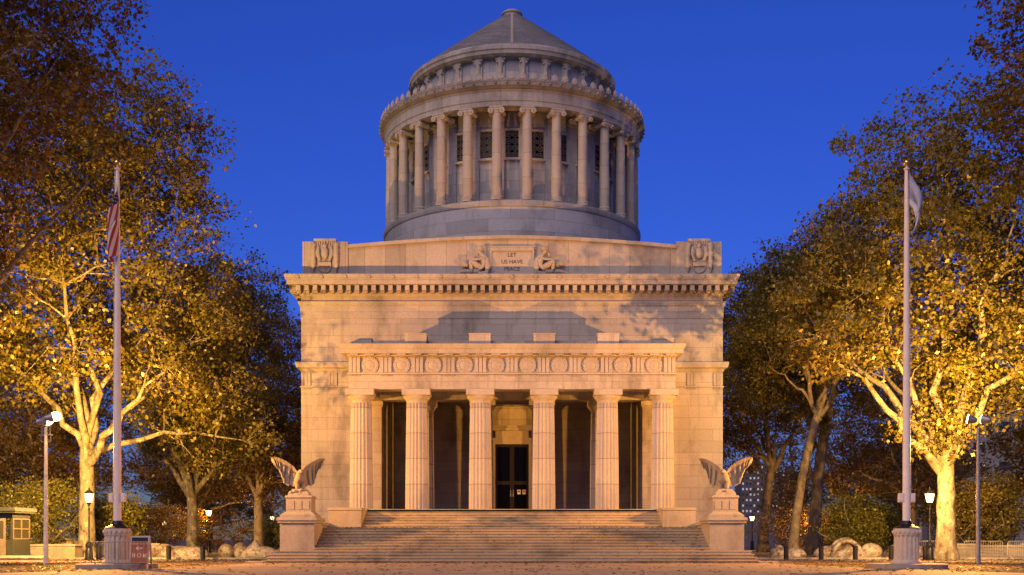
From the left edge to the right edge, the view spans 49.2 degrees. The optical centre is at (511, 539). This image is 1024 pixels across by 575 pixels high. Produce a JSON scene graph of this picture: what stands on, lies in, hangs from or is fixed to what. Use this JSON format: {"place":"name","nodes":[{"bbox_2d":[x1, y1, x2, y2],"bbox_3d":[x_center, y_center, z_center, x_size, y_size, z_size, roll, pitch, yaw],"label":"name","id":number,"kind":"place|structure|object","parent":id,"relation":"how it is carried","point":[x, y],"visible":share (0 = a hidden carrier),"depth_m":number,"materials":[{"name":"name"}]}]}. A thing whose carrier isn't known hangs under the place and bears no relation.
{"place":"outdoors","nodes":[
{"label":"outdoors","id":0,"kind":"place"},
{"bbox_2d":[0,563,1023,574],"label":"plaza paving","id":1,"kind":"structure","parent":0,"point":[489,569],"depth_m":43.11,"materials":[{"name":"beige stone"}]},
{"bbox_2d":[129,536,152,568],"bbox_3d":[-15.200,0.527,45.800,0.800,1.355,0.499,0,0,4],"label":"sandwich board sign","id":2,"kind":"object","parent":1,"relation":"on","point":[140,551],"visible":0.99,"depth_m":45.67,"materials":[{"name":"red"}]},
{"bbox_2d":[245,561,266,562],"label":"stone block","id":3,"kind":"structure","parent":1,"relation":"on","point":[254,561],"depth_m":56.82,"materials":[{"name":"stone"}]},
{"bbox_2d":[264,508,759,562],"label":"staircase","id":4,"kind":"structure","parent":1,"relation":"on","point":[515,533],"depth_m":60.00,"materials":[{"name":"stone"}]},
{"bbox_2d":[757,561,778,562],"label":"stone block","id":5,"kind":"structure","parent":1,"relation":"on","point":[768,561],"depth_m":56.82,"materials":[{"name":"stone"}]},
{"bbox_2d":[866,159,947,568],"bbox_3d":[16.400,-7.295,46.500,3.240,16.990,3.240,0,0,0],"label":"flagpole","id":6,"kind":"object","parent":1,"relation":"on","point":[906,532],"visible":1,"depth_m":46.37,"materials":[{"name":"metal"}]},
{"bbox_2d":[909,173,921,235],"bbox_3d":[16.769,-13.884,46.420,0.558,2.631,0.340,0,0,0],"label":"flag","id":7,"kind":"object","parent":6,"relation":"hanging from","point":[915,198],"visible":1,"depth_m":46.34,"materials":[{"name":"fabric"}]},
{"bbox_2d":[966,414,991,563],"bbox_3d":[23.000,-2.493,55.210,1.216,7.387,0.542,0,0,0],"label":"floodlight pole","id":8,"kind":"object","parent":1,"relation":"on","point":[971,419],"visible":1,"depth_m":55.12,"materials":[{"name":"metal"}]},
{"bbox_2d":[0,540,1023,572],"bbox_3d":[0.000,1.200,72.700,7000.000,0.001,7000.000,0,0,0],"label":"ground","id":9,"kind":"structure","parent":0,"point":[214,553],"depth_m":53.62,"materials":[{"name":"brown soil"}]},
{"bbox_2d":[35,412,61,563],"bbox_3d":[-22.869,-2.558,55.299,1.176,7.516,0.719,0,0,0],"label":"floodlight pole","id":10,"kind":"object","parent":9,"relation":"on","point":[49,419],"visible":0.98,"depth_m":55.12,"materials":[{"name":"metal"}]},
{"bbox_2d":[0,350,101,505],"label":"park tree","id":11,"kind":"object","parent":9,"relation":"on","point":[3,409],"visible":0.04,"depth_m":111.78,"materials":[{"name":"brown plant"}]},
{"bbox_2d":[0,473,105,543],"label":"bush","id":12,"kind":"object","parent":9,"relation":"on","point":[57,502],"visible":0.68,"depth_m":73.52,"materials":[{"name":"green plant"}]},
{"bbox_2d":[30,544,83,556],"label":"stone wall","id":13,"kind":"structure","parent":9,"relation":"on","point":[65,550],"depth_m":67.30,"materials":[{"name":"stone"}]},
{"bbox_2d":[53,537,104,556],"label":"mosaic bench","id":14,"kind":"object","parent":9,"relation":"on","point":[71,541],"visible":0.08,"depth_m":74.81,"materials":[{"name":"tile"}]},
{"bbox_2d":[0,283,163,543],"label":"park tree","id":15,"kind":"object","parent":9,"relation":"on","point":[32,449],"visible":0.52,"depth_m":94.65,"materials":[{"name":"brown plant"}]},
{"bbox_2d":[0,0,170,340],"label":"plane tree","id":16,"kind":"object","parent":9,"relation":"on","point":[19,39],"visible":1,"depth_m":57.25,"materials":[{"name":"brown plant"}]},
{"bbox_2d":[55,487,151,540],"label":"bush","id":17,"kind":"object","parent":9,"relation":"on","point":[105,514],"visible":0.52,"depth_m":77.32,"materials":[{"name":"green plant"}]},
{"bbox_2d":[76,159,157,568],"bbox_3d":[-16.400,-7.295,46.500,3.240,16.990,3.240,0,0,0],"label":"flagpole","id":18,"kind":"object","parent":9,"relation":"on","point":[117,529],"visible":0.95,"depth_m":46.37,"materials":[{"name":"metal"}]},
{"bbox_2d":[108,191,118,262],"bbox_3d":[-16.468,-13.169,46.250,0.354,3.462,0.520,0,0,0],"label":"flag","id":19,"kind":"object","parent":18,"relation":"attached to","point":[113,235],"visible":1,"depth_m":46.11,"materials":[{"name":"multicoloured fabric"}]},
{"bbox_2d":[91,541,145,568],"bbox_3d":[-16.001,0.639,45.500,2.237,1.115,0.663,0,0,0],"label":"crowd barrier","id":20,"kind":"object","parent":9,"relation":"on","point":[118,552],"visible":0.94,"depth_m":45.49,"materials":[{"name":"metal"}]},
{"bbox_2d":[66,499,211,545],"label":"bush","id":21,"kind":"object","parent":9,"relation":"on","point":[156,521],"visible":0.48,"depth_m":98.04,"materials":[{"name":"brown plant"}]},
{"bbox_2d":[0,41,290,556],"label":"plane tree","id":22,"kind":"object","parent":9,"relation":"on","point":[74,234],"visible":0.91,"depth_m":69.95,"materials":[{"name":"yellow plant"}]},
{"bbox_2d":[149,543,163,556],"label":"stone wall","id":23,"kind":"structure","parent":9,"relation":"on","point":[153,545],"depth_m":73.50,"materials":[{"name":"stone"}]},
{"bbox_2d":[152,544,208,556],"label":"mosaic bench","id":24,"kind":"object","parent":9,"relation":"on","point":[176,551],"visible":0.59,"depth_m":71.67,"materials":[{"name":"tile"}]},
{"bbox_2d":[121,350,263,514],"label":"park tree","id":25,"kind":"object","parent":9,"relation":"on","point":[158,485],"visible":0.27,"depth_m":120.91,"materials":[{"name":"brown plant"}]},
{"bbox_2d":[92,226,300,546],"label":"plane tree","id":26,"kind":"object","parent":9,"relation":"on","point":[190,485],"visible":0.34,"depth_m":89.18,"materials":[{"name":"brown plant"}]},
{"bbox_2d":[155,505,253,549],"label":"bush","id":27,"kind":"object","parent":9,"relation":"on","point":[202,539],"visible":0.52,"depth_m":108.41,"materials":[{"name":"brown plant"}]},
{"bbox_2d":[129,447,285,546],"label":"park tree","id":28,"kind":"object","parent":9,"relation":"on","point":[242,507],"visible":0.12,"depth_m":160.91,"materials":[{"name":"brown plant"}]},
{"bbox_2d":[206,506,211,552],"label":"street lamp","id":29,"kind":"object","parent":9,"relation":"on","point":[208,513],"visible":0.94,"depth_m":100.58,"materials":[{"name":"black metal"}]},
{"bbox_2d":[175,292,300,545],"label":"plane tree","id":30,"kind":"object","parent":9,"relation":"on","point":[261,490],"visible":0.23,"depth_m":106.22,"materials":[{"name":"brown plant"}]},
{"bbox_2d":[217,540,276,556],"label":"mosaic bench","id":31,"kind":"object","parent":9,"relation":"on","point":[255,548],"visible":0.71,"depth_m":73.36,"materials":[{"name":"tile"}]},
{"bbox_2d":[243,512,281,548],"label":"bush","id":32,"kind":"object","parent":9,"relation":"on","point":[271,531],"visible":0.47,"depth_m":113.70,"materials":[{"name":"green plant"}]},
{"bbox_2d":[243,370,300,515],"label":"park tree","id":33,"kind":"object","parent":9,"relation":"on","point":[277,504],"visible":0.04,"depth_m":137.01,"materials":[{"name":"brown plant"}]},
{"bbox_2d":[276,495,324,550],"bbox_3d":[-11.240,-0.560,59.710,2.120,3.520,2.740,0,0,0],"label":"pedestal","id":34,"kind":"object","parent":9,"relation":"on","point":[300,520],"visible":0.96,"depth_m":58.50,"materials":[{"name":"stone"}]},
{"bbox_2d":[271,457,324,494],"bbox_3d":[-11.326,-3.350,59.538,2.888,2.060,1.294,0,0,-18],"label":"eagle statue","id":35,"kind":"object","parent":34,"relation":"on","point":[304,478],"visible":1,"depth_m":59.48,"materials":[{"name":"stone"}]},
{"bbox_2d":[284,9,739,522],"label":"mausoleum","id":36,"kind":"structure","parent":9,"relation":"on","point":[511,311],"depth_m":72.70,"materials":[{"name":"stone"}]},
{"bbox_2d":[408,157,408,189],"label":"rotunda window","id":37,"kind":"structure","parent":36,"relation":"in","point":[408,157],"depth_m":84.99,"materials":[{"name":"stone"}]},
{"bbox_2d":[410,150,414,182],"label":"rotunda window","id":38,"kind":"structure","parent":36,"relation":"in","point":[413,153],"depth_m":83.29,"materials":[{"name":"stone"}]},
{"bbox_2d":[424,141,429,175],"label":"rotunda window","id":39,"kind":"structure","parent":36,"relation":"in","point":[426,146],"depth_m":81.40,"materials":[{"name":"stone"}]},
{"bbox_2d":[435,135,447,169],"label":"rotunda window","id":40,"kind":"structure","parent":36,"relation":"in","point":[447,135],"depth_m":80.00,"materials":[{"name":"stone"}]},
{"bbox_2d":[454,132,462,164],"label":"rotunda window","id":41,"kind":"structure","parent":36,"relation":"in","point":[459,136],"depth_m":79.32,"materials":[{"name":"glass"}]},
{"bbox_2d":[478,129,491,161],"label":"rotunda window","id":42,"kind":"structure","parent":36,"relation":"in","point":[485,136],"depth_m":78.65,"materials":[{"name":"stone"}]},
{"bbox_2d":[495,444,511,508],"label":"door","id":43,"kind":"structure","parent":36,"relation":"in","point":[503,452],"depth_m":80.55,"materials":[{"name":"brown metal"}]},
{"bbox_2d":[503,128,520,160],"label":"rotunda window","id":44,"kind":"structure","parent":36,"relation":"in","point":[511,135],"depth_m":78.43,"materials":[{"name":"stone"}]},
{"bbox_2d":[512,444,528,508],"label":"door","id":45,"kind":"structure","parent":36,"relation":"in","point":[520,452],"depth_m":80.55,"materials":[{"name":"brown metal"}]},
{"bbox_2d":[532,129,545,161],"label":"rotunda window","id":46,"kind":"structure","parent":36,"relation":"in","point":[538,136],"depth_m":78.65,"materials":[{"name":"stone"}]},
{"bbox_2d":[561,132,569,164],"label":"rotunda window","id":47,"kind":"structure","parent":36,"relation":"in","point":[564,136],"depth_m":79.32,"materials":[{"name":"glass"}]},
{"bbox_2d":[576,135,588,169],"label":"rotunda window","id":48,"kind":"structure","parent":36,"relation":"in","point":[576,135],"depth_m":79.96,"materials":[{"name":"stone"}]},
{"bbox_2d":[594,141,599,175],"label":"rotunda window","id":49,"kind":"structure","parent":36,"relation":"in","point":[597,146],"depth_m":81.40,"materials":[{"name":"glass"}]},
{"bbox_2d":[609,150,613,182],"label":"rotunda window","id":50,"kind":"structure","parent":36,"relation":"in","point":[610,153],"depth_m":83.29,"materials":[{"name":"glass"}]},
{"bbox_2d":[615,157,615,189],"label":"rotunda window","id":51,"kind":"structure","parent":36,"relation":"in","point":[615,157],"depth_m":84.97,"materials":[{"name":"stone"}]},
{"bbox_2d":[0,527,1023,574],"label":"fallen leaves","id":52,"kind":"object","parent":9,"relation":"on","point":[794,562],"visible":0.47,"depth_m":56.32,"materials":[{"name":"brown plant"}]},
{"bbox_2d":[50,557,1023,559],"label":"kerb","id":53,"kind":"structure","parent":9,"relation":"on","point":[758,558],"depth_m":66.41,"materials":[{"name":"stone"}]},
{"bbox_2d":[699,495,747,550],"bbox_3d":[11.240,-0.560,59.710,2.120,3.520,2.740,0,0,0],"label":"pedestal","id":54,"kind":"object","parent":9,"relation":"on","point":[722,520],"visible":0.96,"depth_m":58.50,"materials":[{"name":"stone"}]},
{"bbox_2d":[699,457,752,494],"bbox_3d":[11.326,-3.350,59.538,2.888,2.060,1.294,0,0,18],"label":"eagle statue","id":55,"kind":"object","parent":54,"relation":"on","point":[719,478],"visible":1,"depth_m":59.48,"materials":[{"name":"stone"}]},
{"bbox_2d":[723,438,737,489],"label":"park tree","id":56,"kind":"object","parent":9,"relation":"on","point":[724,463],"depth_m":133.33,"materials":[{"name":"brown plant"}]},
{"bbox_2d":[750,513,754,549],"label":"street lamp","id":57,"kind":"object","parent":9,"relation":"on","point":[752,541],"visible":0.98,"depth_m":126.56,"materials":[{"name":"black metal"}]},
{"bbox_2d":[723,282,831,551],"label":"plane tree","id":58,"kind":"object","parent":9,"relation":"on","point":[771,461],"visible":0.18,"depth_m":108.73,"materials":[{"name":"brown plant"}]},
{"bbox_2d":[768,545,806,556],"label":"mosaic bench","id":59,"kind":"object","parent":9,"relation":"on","point":[777,551],"visible":0.64,"depth_m":74.31,"materials":[{"name":"tile"}]},
{"bbox_2d":[733,404,872,548],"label":"park tree","id":60,"kind":"object","parent":9,"relation":"on","point":[788,492],"visible":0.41,"depth_m":137.68,"materials":[{"name":"brown plant"}]},
{"bbox_2d":[723,234,893,553],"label":"plane tree","id":61,"kind":"object","parent":9,"relation":"on","point":[783,394],"visible":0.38,"depth_m":90.80,"materials":[{"name":"brown plant"}]},
{"bbox_2d":[745,503,879,548],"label":"bush","id":62,"kind":"object","parent":9,"relation":"on","point":[779,524],"visible":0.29,"depth_m":104.10,"materials":[{"name":"brown plant"}]},
{"bbox_2d":[727,193,922,548],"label":"plane tree","id":63,"kind":"object","parent":9,"relation":"on","point":[763,312],"visible":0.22,"depth_m":81.30,"materials":[{"name":"brown plant"}]},
{"bbox_2d":[813,537,881,556],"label":"mosaic bench","id":64,"kind":"object","parent":9,"relation":"on","point":[841,547],"visible":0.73,"depth_m":72.10,"materials":[{"name":"tile"}]},
{"bbox_2d":[807,491,896,546],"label":"bush","id":65,"kind":"object","parent":9,"relation":"on","point":[855,518],"visible":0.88,"depth_m":81.95,"materials":[{"name":"green plant"}]},
{"bbox_2d":[846,509,912,553],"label":"bush","id":66,"kind":"object","parent":9,"relation":"on","point":[890,519],"visible":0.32,"depth_m":86.75,"materials":[{"name":"green plant"}]},
{"bbox_2d":[765,57,1023,559],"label":"plane tree","id":67,"kind":"object","parent":9,"relation":"on","point":[993,272],"visible":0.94,"depth_m":64.74,"materials":[{"name":"yellow plant"}]},
{"bbox_2d":[791,345,998,511],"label":"park tree","id":68,"kind":"object","parent":9,"relation":"on","point":[881,486],"visible":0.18,"depth_m":127.46,"materials":[{"name":"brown plant"}]},
{"bbox_2d":[826,439,984,525],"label":"park tree","id":69,"kind":"object","parent":9,"relation":"on","point":[896,506],"visible":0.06,"depth_m":169.56,"materials":[{"name":"brown plant"}]},
{"bbox_2d":[881,545,933,556],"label":"mosaic bench","id":70,"kind":"object","parent":9,"relation":"on","point":[885,553],"visible":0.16,"depth_m":73.72,"materials":[{"name":"tile"}]},
{"bbox_2d":[823,328,1012,545],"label":"park tree","id":71,"kind":"object","parent":9,"relation":"on","point":[918,487],"visible":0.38,"depth_m":102.20,"materials":[{"name":"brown plant"}]},
{"bbox_2d":[957,544,975,556],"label":"stone wall","id":72,"kind":"structure","parent":9,"relation":"on","point":[966,550],"depth_m":67.10,"materials":[{"name":"stone"}]},
{"bbox_2d":[917,476,1023,546],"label":"bush","id":73,"kind":"object","parent":9,"relation":"on","point":[989,500],"visible":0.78,"depth_m":73.59,"materials":[{"name":"green plant"}]},
{"bbox_2d":[935,465,1023,544],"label":"bush","id":74,"kind":"object","parent":9,"relation":"on","point":[1006,481],"visible":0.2,"depth_m":80.27,"materials":[{"name":"green plant"}]},
{"bbox_2d":[964,541,1002,556],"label":"crowd barrier","id":75,"kind":"object","parent":9,"relation":"on","point":[990,548],"visible":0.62,"depth_m":68.03,"materials":[{"name":"grey metal"}]},
{"bbox_2d":[960,343,1023,501],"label":"park tree","id":76,"kind":"object","parent":9,"relation":"on","point":[1018,436],"visible":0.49,"depth_m":104.63,"materials":[{"name":"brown plant"}]},
{"bbox_2d":[964,0,1023,223],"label":"plane tree","id":77,"kind":"object","parent":9,"relation":"on","point":[988,47],"visible":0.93,"depth_m":59.76,"materials":[{"name":"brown plant"}]},
{"bbox_2d":[981,545,1023,556],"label":"stone wall","id":78,"kind":"structure","parent":9,"relation":"on","point":[1010,550],"depth_m":69.50,"materials":[{"name":"stone"}]},
{"bbox_2d":[0,0,1023,539],"label":"sky","id":79,"kind":"structure","parent":0,"point":[741,103],"materials":[{"name":"blue"}]},
{"bbox_2d":[50,560,1023,561],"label":"path","id":80,"kind":"structure","parent":0,"point":[760,560],"depth_m":63.40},
{"bbox_2d":[0,507,36,555],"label":"ticket kiosk","id":81,"kind":"object","parent":80,"relation":"on","point":[17,543],"visible":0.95,"depth_m":60.18,"materials":[{"name":"green wood"}]},
{"bbox_2d":[0,518,5,555],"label":"door","id":82,"kind":"structure","parent":81,"relation":"in","point":[2,520],"depth_m":59.74,"materials":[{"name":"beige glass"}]},
{"bbox_2d":[13,518,29,538],"bbox_3d":[-26.715,-0.575,60.900,0.070,1.150,2.060,0,0,0],"label":"window","id":83,"kind":"structure","parent":81,"relation":"in","point":[21,526],"depth_m":60.86,"materials":[{"name":"beige glass"}]},
{"bbox_2d":[0,556,50,561],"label":"stone wall","id":84,"kind":"structure","parent":80,"relation":"on","point":[21,558],"depth_m":58.80,"materials":[{"name":"stone"}]},
{"bbox_2d":[84,487,93,559],"bbox_3d":[-24.200,-0.910,64.000,0.536,4.220,0.536,0,0,-22],"label":"street lamp","id":85,"kind":"object","parent":80,"relation":"on","point":[88,493],"visible":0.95,"depth_m":63.86,"materials":[{"name":"black metal"}]},
{"bbox_2d":[96,546,100,559],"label":"bollard","id":86,"kind":"object","parent":80,"relation":"on","point":[97,552],"visible":0.73,"depth_m":65.38,"materials":[{"name":"black metal"}]},
{"bbox_2d":[166,546,170,559],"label":"bollard","id":87,"kind":"object","parent":80,"relation":"on","point":[168,552],"visible":0.98,"depth_m":65.38,"materials":[{"name":"black metal"}]},
{"bbox_2d":[200,546,204,559],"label":"bollard","id":88,"kind":"object","parent":80,"relation":"on","point":[202,552],"visible":0.98,"depth_m":65.38,"materials":[{"name":"black metal"}]},
{"bbox_2d":[784,546,788,559],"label":"bollard","id":89,"kind":"object","parent":80,"relation":"on","point":[786,552],"visible":0.98,"depth_m":65.38,"materials":[{"name":"black metal"}]},
{"bbox_2d":[819,546,823,559],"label":"bollard","id":90,"kind":"object","parent":80,"relation":"on","point":[821,552],"visible":0.95,"depth_m":65.38,"materials":[{"name":"black metal"}]},
{"bbox_2d":[853,546,857,559],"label":"bollard","id":91,"kind":"object","parent":80,"relation":"on","point":[855,552],"visible":0.99,"depth_m":65.38,"materials":[{"name":"black metal"}]},
{"bbox_2d":[888,546,893,559],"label":"bollard","id":92,"kind":"object","parent":80,"relation":"on","point":[891,552],"visible":0.97,"depth_m":65.38,"materials":[{"name":"black metal"}]},
{"bbox_2d":[923,546,926,559],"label":"bollard","id":93,"kind":"object","parent":80,"relation":"on","point":[924,552],"visible":0.56,"depth_m":65.39,"materials":[{"name":"black metal"}]},
{"bbox_2d":[925,487,934,559],"bbox_3d":[23.900,-0.910,64.000,0.536,4.220,0.536,0,0,22],"label":"street lamp","id":94,"kind":"object","parent":80,"relation":"on","point":[929,494],"visible":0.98,"depth_m":63.87,"materials":[{"name":"black metal"}]},
{"bbox_2d":[1007,541,1023,558],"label":"crowd barrier","id":95,"kind":"object","parent":80,"relation":"on","point":[1018,551],"visible":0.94,"depth_m":66.02,"materials":[{"name":"grey metal"}]},
{"bbox_2d":[735,458,778,540],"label":"apartment tower","id":96,"kind":"structure","parent":0,"point":[747,508],"depth_m":712.70,"materials":[{"name":"white"}]},
{"bbox_2d":[779,466,806,540],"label":"apartment tower","id":97,"kind":"structure","parent":0,"point":[788,521],"depth_m":732.70,"materials":[{"name":"grey"}]},
{"bbox_2d":[922,331,1023,545],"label":"apartment tower","id":98,"kind":"structure","parent":0,"point":[988,455],"depth_m":184.70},
{"bbox_2d":[973,442,984,448],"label":"window","id":99,"kind":"structure","parent":98,"relation":"in","point":[974,445],"depth_m":184.65,"materials":[{"name":"grey glass"}]},
{"bbox_2d":[999,462,1010,469],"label":"window","id":100,"kind":"structure","parent":98,"relation":"in","point":[1001,465],"depth_m":184.65,"materials":[{"name":"grey glass"}]},
{"bbox_2d":[999,422,1010,428],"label":"window","id":101,"kind":"structure","parent":98,"relation":"in","point":[1006,424],"depth_m":184.65,"materials":[{"name":"grey glass"}]}
]}

